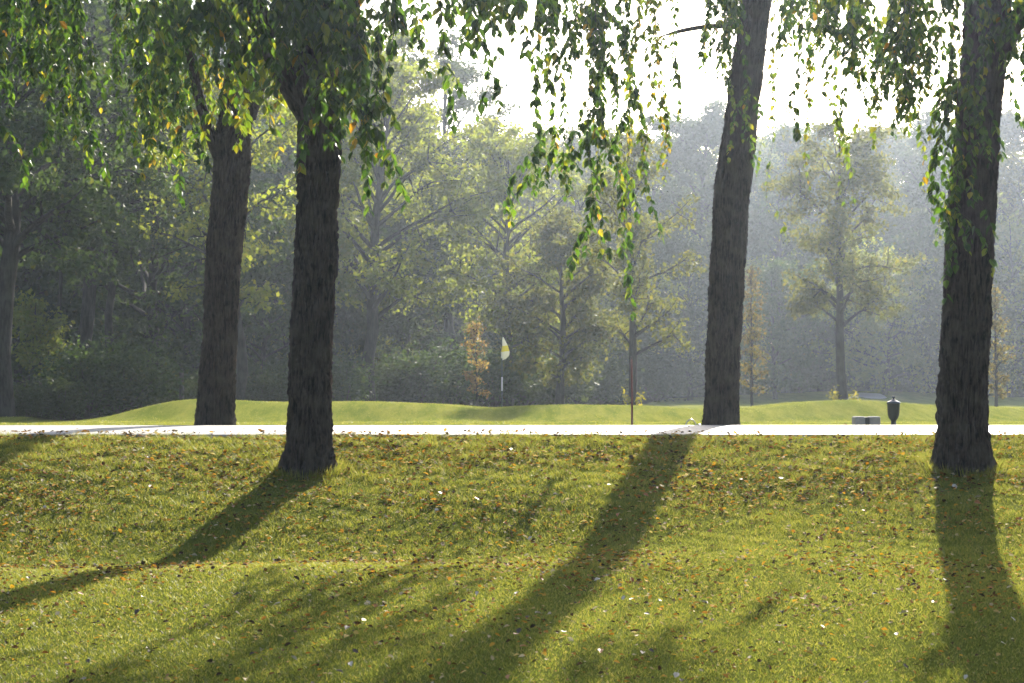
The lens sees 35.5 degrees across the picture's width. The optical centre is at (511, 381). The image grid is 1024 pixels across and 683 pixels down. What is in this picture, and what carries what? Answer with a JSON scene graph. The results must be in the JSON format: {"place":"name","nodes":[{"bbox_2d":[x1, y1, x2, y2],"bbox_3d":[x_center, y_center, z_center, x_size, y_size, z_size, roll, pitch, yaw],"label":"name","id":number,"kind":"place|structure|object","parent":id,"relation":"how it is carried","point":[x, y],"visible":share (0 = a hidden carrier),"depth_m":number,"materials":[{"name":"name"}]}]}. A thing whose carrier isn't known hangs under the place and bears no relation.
{"place":"outdoors","nodes":[
{"label":"outdoors","id":0,"kind":"place"},
{"bbox_2d":[0,391,1023,682],"bbox_3d":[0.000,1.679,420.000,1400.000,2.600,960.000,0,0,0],"label":"ground","id":1,"kind":"structure","parent":0,"point":[274,413],"depth_m":12.97,"materials":[{"name":"green plant"}]},
{"bbox_2d":[11,288,79,414],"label":"woodland tree","id":2,"kind":"object","parent":1,"relation":"on","point":[28,321],"visible":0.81,"depth_m":46.80,"materials":[{"name":"green plant"}]},
{"bbox_2d":[13,371,103,418],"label":"bush","id":3,"kind":"object","parent":1,"relation":"on","point":[54,403],"visible":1,"depth_m":41.70,"materials":[{"name":"green plant"}]},
{"bbox_2d":[12,339,122,413],"bbox_3d":[-12.876,-0.110,46.067,4.062,2.264,3.477,0,0,-12],"label":"bush","id":4,"kind":"object","parent":1,"relation":"on","point":[42,375],"visible":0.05,"depth_m":45.68,"materials":[{"name":"green plant"}]},
{"bbox_2d":[0,98,139,394],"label":"edge tree","id":5,"kind":"object","parent":1,"relation":"on","point":[20,370],"visible":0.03,"depth_m":70.96,"materials":[{"name":"green plant"}]},
{"bbox_2d":[0,144,142,358],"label":"woodland tree","id":6,"kind":"object","parent":1,"relation":"on","point":[31,212],"visible":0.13,"depth_m":48.77,"materials":[{"name":"green plant"}]},
{"bbox_2d":[0,84,159,361],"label":"edge tree","id":7,"kind":"object","parent":1,"relation":"on","point":[48,294],"visible":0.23,"depth_m":67.70,"materials":[{"name":"green plant"}]},
{"bbox_2d":[34,335,153,415],"bbox_3d":[-11.519,-0.106,44.224,3.250,2.391,3.276,0,0,-14],"label":"bush","id":8,"kind":"object","parent":1,"relation":"on","point":[93,385],"visible":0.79,"depth_m":43.71,"materials":[{"name":"green plant"}]},
{"bbox_2d":[1,19,186,348],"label":"tree","id":9,"kind":"object","parent":1,"relation":"on","point":[18,288],"depth_m":80.41,"materials":[{"name":"green plant"}]},
{"bbox_2d":[0,0,210,416],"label":"woodland tree","id":10,"kind":"object","parent":1,"relation":"on","point":[82,207],"visible":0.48,"depth_m":37.94,"materials":[{"name":"green plant"}]},
{"bbox_2d":[33,72,178,411],"bbox_3d":[-13.310,-4.530,51.813,5.801,11.611,6.118,0,0,33],"label":"woodland tree","id":11,"kind":"object","parent":1,"relation":"on","point":[108,322],"visible":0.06,"depth_m":51.71,"materials":[{"name":"green plant"}]},
{"bbox_2d":[29,111,205,382],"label":"edge tree","id":12,"kind":"object","parent":1,"relation":"on","point":[128,308],"visible":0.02,"depth_m":70.57,"materials":[{"name":"green plant"}]},
{"bbox_2d":[48,327,196,414],"bbox_3d":[-10.672,-0.255,45.121,4.740,2.642,4.056,0,0,-43],"label":"bush","id":13,"kind":"object","parent":1,"relation":"on","point":[141,359],"visible":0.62,"depth_m":44.68,"materials":[{"name":"green plant"}]},
{"bbox_2d":[0,0,263,412],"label":"woodland tree","id":14,"kind":"object","parent":1,"relation":"on","point":[95,10],"visible":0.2,"depth_m":49.62,"materials":[{"name":"green plant"}]},
{"bbox_2d":[68,0,198,333],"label":"tree","id":15,"kind":"object","parent":1,"relation":"on","point":[196,200],"depth_m":84.67,"materials":[{"name":"green plant"}]},
{"bbox_2d":[0,0,268,424],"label":"weeping tree","id":16,"kind":"object","parent":1,"relation":"on","point":[217,374],"visible":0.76,"depth_m":20.09,"materials":[{"name":"green plant"}]},
{"bbox_2d":[80,339,199,413],"bbox_3d":[-11.117,-0.068,46.852,3.250,2.391,3.276,0,0,17],"label":"bush","id":17,"kind":"object","parent":1,"relation":"on","point":[163,356],"visible":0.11,"depth_m":47.05,"materials":[{"name":"green plant"}]},
{"bbox_2d":[23,22,297,366],"bbox_3d":[-12.317,-5.812,55.089,9.284,14.180,12.790,0,0,-38],"label":"woodland tree","id":18,"kind":"object","parent":1,"relation":"on","point":[132,330],"visible":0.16,"depth_m":54.37,"materials":[{"name":"green plant"}]},
{"bbox_2d":[148,361,197,404],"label":"bush","id":19,"kind":"object","parent":1,"relation":"on","point":[186,396],"visible":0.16,"depth_m":51.72,"materials":[{"name":"green plant"}]},
{"bbox_2d":[179,372,183,399],"bbox_3d":[-9.716,0.470,47.000,0.165,1.529,0.145,0,0,0],"label":"fence post","id":20,"kind":"object","parent":1,"relation":"on","point":[181,386],"visible":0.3,"depth_m":46.95,"materials":[{"name":"brown wood"}]},
{"bbox_2d":[175,372,198,399],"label":"bush","id":21,"kind":"object","parent":1,"relation":"on","point":[192,388],"visible":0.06,"depth_m":53.52,"materials":[{"name":"green plant"}]},
{"bbox_2d":[97,75,297,399],"bbox_3d":[-8.461,-3.985,45.619,5.580,10.444,6.554,0,0,-36],"label":"woodland tree","id":22,"kind":"object","parent":1,"relation":"on","point":[241,357],"visible":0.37,"depth_m":45.69,"materials":[{"name":"green plant"}]},
{"bbox_2d":[42,115,359,392],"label":"edge tree","id":23,"kind":"object","parent":1,"relation":"on","point":[191,359],"visible":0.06,"depth_m":68.25,"materials":[{"name":"green plant"}]},
{"bbox_2d":[118,23,339,366],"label":"tree","id":24,"kind":"object","parent":1,"relation":"on","point":[277,175],"visible":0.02,"depth_m":80.58,"materials":[{"name":"green plant"}]},
{"bbox_2d":[166,213,339,390],"bbox_3d":[-10.731,-2.968,67.147,7.242,8.559,10.106,0,0,-6],"label":"edge tree","id":25,"kind":"object","parent":1,"relation":"on","point":[264,330],"visible":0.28,"depth_m":64.84,"materials":[{"name":"green plant"}]},
{"bbox_2d":[244,369,287,401],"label":"bush","id":26,"kind":"object","parent":1,"relation":"on","point":[268,388],"visible":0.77,"depth_m":55.85,"materials":[{"name":"green plant"}]},
{"bbox_2d":[247,362,288,401],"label":"bush","id":27,"kind":"object","parent":1,"relation":"on","point":[281,375],"visible":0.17,"depth_m":59.67,"materials":[{"name":"green plant"}]},
{"bbox_2d":[191,170,442,374],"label":"edge tree","id":28,"kind":"object","parent":1,"relation":"on","point":[346,337],"visible":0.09,"depth_m":74.22,"materials":[{"name":"green plant"}]},
{"bbox_2d":[173,128,502,384],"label":"edge tree","id":29,"kind":"object","parent":1,"relation":"on","point":[284,171],"visible":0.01,"depth_m":80.99,"materials":[{"name":"green plant"}]},
{"bbox_2d":[286,342,391,401],"bbox_3d":[-6.043,-0.162,56.657,3.863,2.516,4.514,0,0,-9],"label":"bush","id":30,"kind":"object","parent":1,"relation":"on","point":[345,383],"visible":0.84,"depth_m":56.53,"materials":[{"name":"green plant"}]},
{"bbox_2d":[253,29,441,355],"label":"tree","id":31,"kind":"object","parent":1,"relation":"on","point":[374,122],"visible":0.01,"depth_m":85.82,"materials":[{"name":"green plant"}]},
{"bbox_2d":[251,52,463,400],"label":"tree","id":32,"kind":"object","parent":1,"relation":"on","point":[371,127],"visible":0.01,"depth_m":83.32,"materials":[{"name":"green plant"}]},
{"bbox_2d":[163,0,576,480],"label":"weeping tree","id":33,"kind":"object","parent":1,"relation":"on","point":[315,87],"visible":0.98,"depth_m":15.30,"materials":[{"name":"green plant"}]},
{"bbox_2d":[358,101,412,359],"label":"tree","id":34,"kind":"object","parent":1,"relation":"on","point":[397,249],"depth_m":95.92,"materials":[{"name":"green plant"}]},
{"bbox_2d":[279,22,516,400],"bbox_3d":[-4.278,-6.081,59.801,8.972,14.742,10.170,0,0,0],"label":"woodland tree","id":35,"kind":"object","parent":1,"relation":"on","point":[373,289],"visible":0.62,"depth_m":60.01,"materials":[{"name":"green plant"}]},
{"bbox_2d":[374,355,437,402],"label":"bush","id":36,"kind":"object","parent":1,"relation":"on","point":[402,392],"visible":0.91,"depth_m":61.41,"materials":[{"name":"green plant"}]},
{"bbox_2d":[334,199,494,397],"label":"edge tree","id":37,"kind":"object","parent":1,"relation":"on","point":[398,325],"visible":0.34,"depth_m":74.63,"materials":[{"name":"green plant"}]},
{"bbox_2d":[360,331,475,402],"bbox_3d":[-3.946,-0.424,63.067,4.505,3.288,4.468,0,0,-24],"label":"bush","id":38,"kind":"object","parent":1,"relation":"on","point":[432,374],"visible":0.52,"depth_m":62.57,"materials":[{"name":"green plant"}]},
{"bbox_2d":[337,109,503,361],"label":"tree","id":39,"kind":"object","parent":1,"relation":"on","point":[458,323],"visible":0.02,"depth_m":100.75,"materials":[{"name":"green plant"}]},
{"bbox_2d":[405,333,495,404],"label":"bush","id":40,"kind":"object","parent":1,"relation":"on","point":[466,366],"visible":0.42,"depth_m":65.40,"materials":[{"name":"green plant"}]},
{"bbox_2d":[389,29,524,403],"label":"woodland tree","id":41,"kind":"object","parent":1,"relation":"on","point":[468,73],"visible":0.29,"depth_m":78.22,"materials":[{"name":"green plant"}]},
{"bbox_2d":[416,143,529,398],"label":"tree","id":42,"kind":"object","parent":1,"relation":"on","point":[468,312],"visible":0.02,"depth_m":107.41,"materials":[{"name":"green plant"}]},
{"bbox_2d":[460,316,490,405],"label":"sapling","id":43,"kind":"object","parent":1,"relation":"on","point":[480,365],"visible":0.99,"depth_m":45.93,"materials":[{"name":"plant"}]},
{"bbox_2d":[446,348,536,406],"bbox_3d":[-1.026,-0.120,63.922,4.514,2.516,3.863,0,0,-37],"label":"bush","id":44,"kind":"object","parent":1,"relation":"on","point":[491,376],"visible":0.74,"depth_m":63.67,"materials":[{"name":"green plant"}]},
{"bbox_2d":[501,336,509,406],"bbox_3d":[-0.181,-0.131,42.996,0.232,2.184,0.112,0,0,0],"label":"golf flag","id":45,"kind":"object","parent":1,"relation":"on","point":[505,352],"visible":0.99,"depth_m":42.98,"materials":[{"name":"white fabric"}]},
{"bbox_2d":[455,131,559,397],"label":"tree","id":46,"kind":"object","parent":1,"relation":"on","point":[490,332],"visible":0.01,"depth_m":110.10,"materials":[{"name":"green plant"}]},
{"bbox_2d":[0,424,1023,682],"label":"leaf litter","id":47,"kind":"object","parent":1,"relation":"on","point":[432,560],"visible":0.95,"depth_m":13.58,"materials":[{"name":"brown plant"}]},
{"bbox_2d":[13,125,1023,396],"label":"deep wood","id":48,"kind":"object","parent":1,"relation":"on","point":[653,355],"depth_m":127.14,"materials":[{"name":"green plant"}]},
{"bbox_2d":[431,115,615,405],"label":"woodland tree","id":49,"kind":"object","parent":1,"relation":"on","point":[498,148],"visible":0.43,"depth_m":65.59,"materials":[{"name":"green plant"}]},
{"bbox_2d":[463,331,596,405],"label":"bush","id":50,"kind":"object","parent":1,"relation":"on","point":[513,354],"visible":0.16,"depth_m":65.53,"materials":[{"name":"green plant"}]},
{"bbox_2d":[507,349,605,404],"bbox_3d":[1.953,-0.139,63.038,4.079,2.507,3.090,0,0,-26],"label":"bush","id":51,"kind":"object","parent":1,"relation":"on","point":[541,391],"visible":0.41,"depth_m":62.75,"materials":[{"name":"green plant"}]},
{"bbox_2d":[473,205,646,404],"bbox_3d":[1.755,-2.511,58.157,6.245,7.663,5.908,0,0,0],"label":"woodland tree","id":52,"kind":"object","parent":1,"relation":"on","point":[570,357],"visible":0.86,"depth_m":57.44,"materials":[{"name":"green plant"}]},
{"bbox_2d":[479,121,660,357],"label":"tree","id":53,"kind":"object","parent":1,"relation":"on","point":[528,203],"visible":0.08,"depth_m":102.60,"materials":[{"name":"plant"}]},
{"bbox_2d":[475,235,687,402],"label":"edge tree","id":54,"kind":"object","parent":1,"relation":"on","point":[603,306],"visible":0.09,"depth_m":79.12,"materials":[{"name":"green plant"}]},
{"bbox_2d":[566,344,644,404],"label":"bush","id":55,"kind":"object","parent":1,"relation":"on","point":[607,387],"visible":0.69,"depth_m":67.35,"materials":[{"name":"green plant"}]},
{"bbox_2d":[554,232,672,400],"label":"edge tree","id":56,"kind":"object","parent":1,"relation":"on","point":[642,344],"visible":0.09,"depth_m":86.43,"materials":[{"name":"green plant"}]},
{"bbox_2d":[566,121,670,360],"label":"tree","id":57,"kind":"object","parent":1,"relation":"on","point":[631,137],"visible":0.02,"depth_m":114.64,"materials":[{"name":"green plant"}]},
{"bbox_2d":[552,128,707,405],"bbox_3d":[3.939,-3.374,50.237,4.328,9.265,4.765,0,0,-17],"label":"lone tree","id":58,"kind":"object","parent":1,"relation":"on","point":[631,341],"visible":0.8,"depth_m":49.66,"materials":[{"name":"green plant"}]},
{"bbox_2d":[630,357,632,424],"bbox_3d":[1.796,0.182,24.000,0.041,1.126,0.032,0,0,0],"label":"hazard stake","id":59,"kind":"object","parent":1,"relation":"on","point":[631,392],"visible":0.92,"depth_m":23.99,"materials":[{"name":"red paint"}]},
{"bbox_2d":[258,449,1019,483],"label":"tall grass","id":60,"kind":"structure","parent":1,"relation":"on","point":[920,464],"depth_m":15.28,"materials":[{"name":"green plant"}]},
{"bbox_2d":[563,133,714,397],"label":"tree","id":61,"kind":"object","parent":1,"relation":"on","point":[658,137],"visible":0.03,"depth_m":108.03,"materials":[{"name":"green plant"}]},
{"bbox_2d":[503,0,855,424],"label":"weeping tree","id":62,"kind":"object","parent":1,"relation":"on","point":[743,81],"visible":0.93,"depth_m":18.58,"materials":[{"name":"green plant"}]},
{"bbox_2d":[657,342,703,396],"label":"bush","id":63,"kind":"object","parent":1,"relation":"on","point":[671,351],"visible":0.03,"depth_m":95.78,"materials":[{"name":"green plant"}]},
{"bbox_2d":[619,226,754,400],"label":"edge tree","id":64,"kind":"object","parent":1,"relation":"on","point":[668,248],"visible":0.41,"depth_m":84.82,"materials":[{"name":"green plant"}]},
{"bbox_2d":[610,99,784,396],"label":"tree","id":65,"kind":"object","parent":1,"relation":"on","point":[705,130],"visible":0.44,"depth_m":96.64,"materials":[{"name":"plant"}]},
{"bbox_2d":[692,363,748,395],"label":"bush","id":66,"kind":"object","parent":1,"relation":"on","point":[702,388],"visible":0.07,"depth_m":87.68,"materials":[{"name":"green plant"}]},
{"bbox_2d":[648,232,834,393],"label":"edge tree","id":67,"kind":"object","parent":1,"relation":"on","point":[757,262],"visible":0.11,"depth_m":90.96,"materials":[{"name":"green plant"}]},
{"bbox_2d":[677,116,815,394],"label":"tree","id":68,"kind":"object","parent":1,"relation":"on","point":[762,147],"visible":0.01,"depth_m":116.37,"materials":[{"name":"plant"}]},
{"bbox_2d":[739,266,770,406],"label":"sapling","id":69,"kind":"object","parent":1,"relation":"on","point":[752,336],"visible":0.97,"depth_m":51.97,"materials":[{"name":"green plant"}]},
{"bbox_2d":[740,345,794,393],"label":"bush","id":70,"kind":"object","parent":1,"relation":"on","point":[746,377],"visible":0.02,"depth_m":97.56,"materials":[{"name":"green plant"}]},
{"bbox_2d":[708,255,867,398],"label":"edge tree","id":71,"kind":"object","parent":1,"relation":"on","point":[779,333],"visible":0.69,"depth_m":83.32,"materials":[{"name":"green plant"}]},
{"bbox_2d":[687,120,897,392],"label":"tree","id":72,"kind":"object","parent":1,"relation":"on","point":[783,146],"visible":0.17,"depth_m":104.40,"materials":[{"name":"plant"}]},
{"bbox_2d":[762,234,871,391],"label":"edge tree","id":73,"kind":"object","parent":1,"relation":"on","point":[823,335],"visible":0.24,"depth_m":92.66,"materials":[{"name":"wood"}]},
{"bbox_2d":[761,121,892,391],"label":"tree","id":74,"kind":"object","parent":1,"relation":"on","point":[815,220],"visible":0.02,"depth_m":119.03,"materials":[{"name":"plant"}]},
{"bbox_2d":[759,121,937,399],"bbox_3d":[11.600,-4.009,55.581,6.240,10.590,7.137,0,0,0],"label":"lone tree","id":75,"kind":"object","parent":1,"relation":"on","point":[840,266],"visible":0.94,"depth_m":55.65,"materials":[{"name":"green plant"}]},
{"bbox_2d":[786,129,932,390],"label":"tree","id":76,"kind":"object","parent":1,"relation":"on","point":[895,203],"visible":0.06,"depth_m":108.31,"materials":[{"name":"plant"}]},
{"bbox_2d":[852,416,879,424],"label":"tee block","id":77,"kind":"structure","parent":1,"relation":"on","point":[868,420],"depth_m":24.43,"materials":[{"name":"stone"}]},
{"bbox_2d":[793,232,941,394],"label":"edge tree","id":78,"kind":"object","parent":1,"relation":"on","point":[905,354],"visible":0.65,"depth_m":85.08,"materials":[{"name":"green plant"}]},
{"bbox_2d":[854,393,886,398],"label":"sand bunker","id":79,"kind":"object","parent":1,"relation":"on","point":[873,395],"visible":0.94,"depth_m":83.89},
{"bbox_2d":[830,111,949,391],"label":"tree","id":80,"kind":"object","parent":1,"relation":"on","point":[891,141],"visible":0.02,"depth_m":120.85,"materials":[{"name":"plant"}]},
{"bbox_2d":[886,396,900,424],"bbox_3d":[5.723,0.484,24.000,0.207,0.551,0.207,0,0,0],"label":"ball washer","id":81,"kind":"object","parent":1,"relation":"on","point":[893,407],"visible":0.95,"depth_m":23.93,"materials":[{"name":"black paint"}]},
{"bbox_2d":[775,0,1023,476],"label":"weeping tree","id":82,"kind":"object","parent":1,"relation":"on","point":[992,38],"visible":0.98,"depth_m":15.29,"materials":[{"name":"green plant"}]},
{"bbox_2d":[850,220,1023,392],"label":"edge tree","id":83,"kind":"object","parent":1,"relation":"on","point":[924,238],"visible":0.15,"depth_m":91.53,"materials":[{"name":"green plant"}]},
{"bbox_2d":[864,107,1023,351],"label":"tree","id":84,"kind":"object","parent":1,"relation":"on","point":[901,155],"visible":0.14,"depth_m":101.59,"materials":[{"name":"plant"}]},
{"bbox_2d":[876,125,1023,395],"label":"tree","id":85,"kind":"object","parent":1,"relation":"on","point":[1017,201],"visible":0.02,"depth_m":115.68,"materials":[{"name":"green plant"}]},
{"bbox_2d":[891,192,1023,396],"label":"edge tree","id":86,"kind":"object","parent":1,"relation":"on","point":[1007,235],"visible":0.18,"depth_m":87.57,"materials":[{"name":"green plant"}]},
{"bbox_2d":[897,239,1023,386],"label":"edge tree","id":87,"kind":"object","parent":1,"relation":"on","point":[937,298],"visible":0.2,"depth_m":83.40,"materials":[{"name":"green plant"}]},
{"bbox_2d":[933,103,1023,396],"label":"tree","id":88,"kind":"object","parent":1,"relation":"on","point":[1011,132],"visible":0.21,"depth_m":99.28,"materials":[{"name":"plant"}]},
{"bbox_2d":[988,284,1016,406],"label":"sapling","id":89,"kind":"object","parent":1,"relation":"on","point":[997,378],"visible":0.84,"depth_m":47.92,"materials":[{"name":"green plant"}]},
{"bbox_2d":[989,339,1023,396],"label":"bush","id":90,"kind":"object","parent":1,"relation":"on","point":[1020,384],"visible":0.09,"depth_m":96.73,"materials":[{"name":"green plant"}]},
{"bbox_2d":[995,238,1023,370],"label":"edge tree","id":91,"kind":"object","parent":1,"relation":"on","point":[1019,355],"visible":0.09,"depth_m":92.48,"materials":[{"name":"green plant"}]},
{"bbox_2d":[1002,182,1023,329],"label":"tree","id":92,"kind":"object","parent":1,"relation":"on","point":[1014,216],"visible":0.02,"depth_m":108.70,"materials":[{"name":"plant"}]},
{"bbox_2d":[0,425,1023,436],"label":"path","id":93,"kind":"structure","parent":0,"point":[219,430],"depth_m":18.04,"materials":[{"name":"concrete"}]},
{"bbox_2d":[0,399,1023,424],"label":"fairway grass","id":94,"kind":"structure","parent":0,"point":[284,421],"depth_m":29.96,"materials":[{"name":"green plant"}]},
{"bbox_2d":[83,0,1023,343],"label":"sky","id":95,"kind":"structure","parent":0,"point":[514,72],"materials":[{"name":"white"}]}
]}

